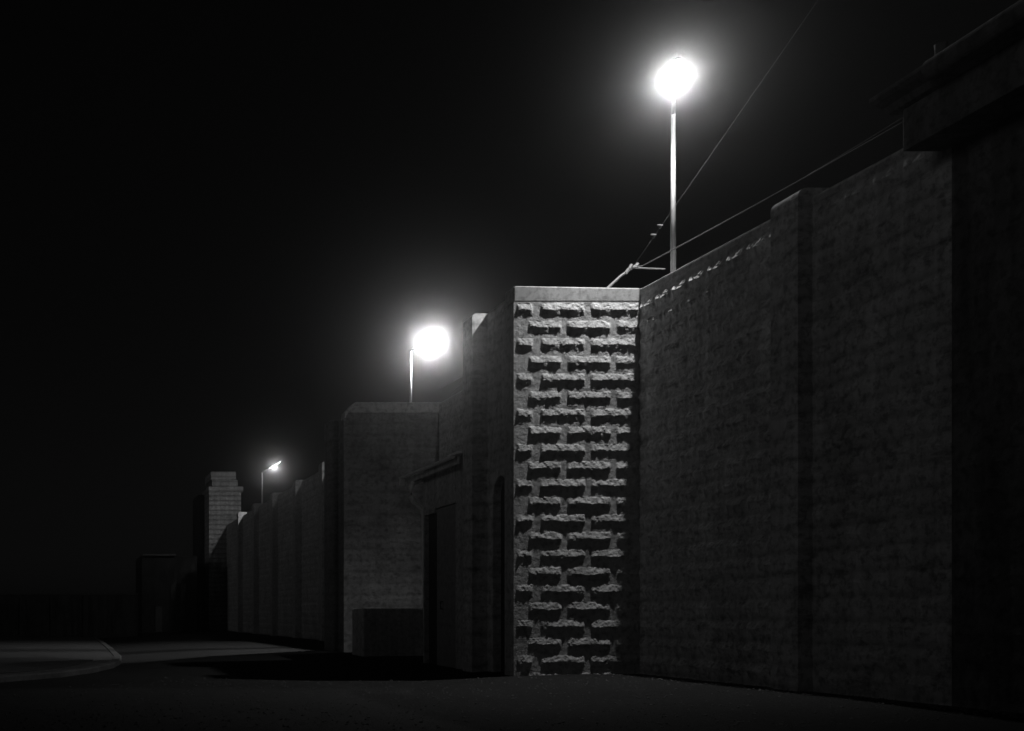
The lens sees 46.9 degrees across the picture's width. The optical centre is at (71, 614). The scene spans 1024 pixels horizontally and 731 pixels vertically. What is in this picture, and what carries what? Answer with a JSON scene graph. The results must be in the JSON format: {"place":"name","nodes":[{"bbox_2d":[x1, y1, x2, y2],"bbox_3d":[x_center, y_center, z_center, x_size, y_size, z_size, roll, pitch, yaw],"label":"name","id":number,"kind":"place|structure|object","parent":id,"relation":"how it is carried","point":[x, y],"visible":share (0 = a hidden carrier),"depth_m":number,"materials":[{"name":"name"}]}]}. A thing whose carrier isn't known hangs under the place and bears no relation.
{"place":"outdoors","nodes":[
{"label":"outdoors","id":0,"kind":"place"},
{"bbox_2d":[0,657,91,673],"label":"soil strip","id":1,"kind":"object","parent":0,"point":[19,664],"visible":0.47,"depth_m":30.86,"materials":[{"name":"black soil"}]},
{"bbox_2d":[0,637,112,674],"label":"pavement","id":2,"kind":"structure","parent":0,"point":[96,651],"depth_m":43.99,"materials":[{"name":"grey concrete"}]},
{"bbox_2d":[0,637,120,682],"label":"kerb","id":3,"kind":"structure","parent":2,"relation":"on","point":[115,661],"depth_m":27.02,"materials":[{"name":"concrete"}]},
{"bbox_2d":[0,0,1018,593],"label":"sky","id":4,"kind":"structure","parent":0,"point":[228,228],"materials":[{"name":"black"}]},
{"bbox_2d":[0,630,1023,730],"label":"road","id":5,"kind":"structure","parent":0,"point":[172,657],"depth_m":18.64,"materials":[{"name":"grey asphalt"}]},
{"bbox_2d":[0,594,137,637],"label":"boundary wall","id":6,"kind":"structure","parent":5,"relation":"on","point":[75,615],"depth_m":71.00,"materials":[{"name":"concrete"}]},
{"bbox_2d":[136,554,196,631],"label":"building","id":7,"kind":"structure","parent":5,"relation":"on","point":[166,588],"depth_m":86.00,"materials":[{"name":"concrete"}]},
{"bbox_2d":[155,606,161,631],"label":"door","id":8,"kind":"structure","parent":7,"relation":"in","point":[158,609],"depth_m":85.93,"materials":[{"name":"black"}]},
{"bbox_2d":[171,584,175,600],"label":"window","id":9,"kind":"structure","parent":7,"relation":"in","point":[173,586],"depth_m":85.95,"materials":[{"name":"black glass"}]},
{"bbox_2d":[181,584,185,600],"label":"window","id":10,"kind":"structure","parent":7,"relation":"in","point":[183,586],"depth_m":85.95,"materials":[{"name":"black glass"}]},
{"bbox_2d":[193,471,242,630],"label":"watch tower","id":11,"kind":"structure","parent":5,"relation":"on","point":[216,506],"depth_m":88.00,"materials":[{"name":"brick"}]},
{"bbox_2d":[226,462,323,640],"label":"perimeter wall","id":12,"kind":"structure","parent":5,"relation":"on","point":[275,565],"depth_m":65.08,"materials":[{"name":"stone"}]},
{"bbox_2d":[261,460,281,502],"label":"lamp post","id":13,"kind":"object","parent":12,"relation":"on","point":[274,464],"visible":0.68,"depth_m":76.36,"materials":[{"name":"metal"}]},
{"bbox_2d":[324,402,440,651],"bbox_3d":[12.290,-2.920,38.340,5.220,9.600,2.521,0,0,0],"label":"bastion","id":14,"kind":"object","parent":5,"relation":"on","point":[374,452],"visible":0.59,"depth_m":37.10,"materials":[{"name":"concrete"}]},
{"bbox_2d":[409,333,440,401],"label":"lamp post","id":15,"kind":"object","parent":14,"relation":"on","point":[430,338],"visible":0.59,"depth_m":42.85,"materials":[{"name":"metal"}]},
{"bbox_2d":[352,608,422,656],"bbox_3d":[11.030,0.830,34.650,2.740,2.100,1.300,0,0,0],"label":"concrete block","id":16,"kind":"object","parent":5,"relation":"on","point":[387,631],"depth_m":34.00,"materials":[{"name":"paint"}]},
{"bbox_2d":[399,453,462,669],"bbox_3d":[11.540,-1.449,28.695,3.400,6.658,4.310,0,0,0],"label":"door frame","id":17,"kind":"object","parent":5,"relation":"on","point":[441,510],"depth_m":28.53,"materials":[{"name":"paint"}]},
{"bbox_2d":[429,514,436,663],"bbox_3d":[10.455,-0.600,29.490,0.050,4.560,0.840,0,0,0],"label":"door","id":18,"kind":"structure","parent":17,"relation":"in","point":[432,519],"depth_m":29.52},
{"bbox_2d":[437,504,455,667],"bbox_3d":[10.335,-0.660,28.270,0.169,4.680,1.560,0,0,0],"label":"door","id":19,"kind":"structure","parent":17,"relation":"in","point":[446,516],"depth_m":28.30,"materials":[{"name":"paint"}]},
{"bbox_2d":[447,451,461,456],"bbox_3d":[10.125,-4.250,27.075,0.150,0.060,0.650,0,0,0],"label":"timber board","id":20,"kind":"object","parent":17,"relation":"on","point":[454,453],"visible":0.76,"depth_m":26.88,"materials":[{"name":"paint"}]},
{"bbox_2d":[439,390,462,459],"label":"perimeter wall","id":21,"kind":"structure","parent":5,"relation":"on","point":[450,424],"depth_m":35.91,"materials":[{"name":"stone"}]},
{"bbox_2d":[463,286,641,675],"bbox_3d":[12.515,-2.920,25.239,4.770,9.600,2.562,0,0,0],"label":"bastion","id":22,"kind":"object","parent":5,"relation":"on","point":[551,480],"visible":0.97,"depth_m":24.00,"materials":[{"name":"stone"}]},
{"bbox_2d":[501,481,504,671],"bbox_3d":[10.750,-0.870,25.160,0.060,4.900,0.840,0,0,0],"label":"door","id":23,"kind":"structure","parent":22,"relation":"in","point":[503,486],"depth_m":25.42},
{"bbox_2d":[606,262,664,287],"bbox_3d":[13.384,-8.046,24.288,1.381,0.631,0.095,0,0,0],"label":"wire bracket","id":24,"kind":"object","parent":22,"relation":"attached to","point":[630,267],"visible":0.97,"depth_m":24.28,"materials":[{"name":"metal"}]},
{"bbox_2d":[634,2,816,264],"bbox_3d":[14.729,-11.040,22.642,0.006,5.600,4.375,0,0,-41],"label":"wire","id":25,"kind":"object","parent":24,"relation":"attached to","point":[727,130],"visible":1,"depth_m":22.76,"materials":[{"name":"black metal"}]},
{"bbox_2d":[668,58,682,272],"bbox_3d":[13.892,-10.061,23.567,0.373,4.801,1.611,0,0,27],"label":"lamp post","id":26,"kind":"object","parent":22,"relation":"on","point":[675,67],"visible":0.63,"depth_m":24.07,"materials":[{"name":"metal"}]},
{"bbox_2d":[638,147,951,705],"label":"perimeter wall","id":27,"kind":"structure","parent":5,"relation":"on","point":[795,432],"depth_m":18.40,"materials":[{"name":"stone"}]},
{"bbox_2d":[869,0,1023,713],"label":"guardhouse","id":28,"kind":"structure","parent":5,"relation":"on","point":[963,97],"depth_m":14.81,"materials":[{"name":"paint"}]},
{"bbox_2d":[641,122,902,266],"bbox_3d":[13.360,-8.043,19.950,0.024,0.288,8.101,0,0,0],"label":"wire","id":29,"kind":"object","parent":28,"relation":"attached to","point":[780,190],"visible":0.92,"depth_m":19.19,"materials":[{"name":"black metal"}]},
{"bbox_2d":[808,117,902,174],"bbox_3d":[13.385,-8.010,17.250,0.012,0.050,2.700,0,0,-1],"label":"wire","id":30,"kind":"object","parent":28,"relation":"attached to","point":[857,145],"visible":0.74,"depth_m":17.42,"materials":[{"name":"black metal"}]},
{"bbox_2d":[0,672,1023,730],"bbox_3d":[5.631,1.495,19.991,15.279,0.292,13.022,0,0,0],"label":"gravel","id":31,"kind":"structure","parent":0,"point":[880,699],"depth_m":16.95,"materials":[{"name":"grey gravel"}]}
]}

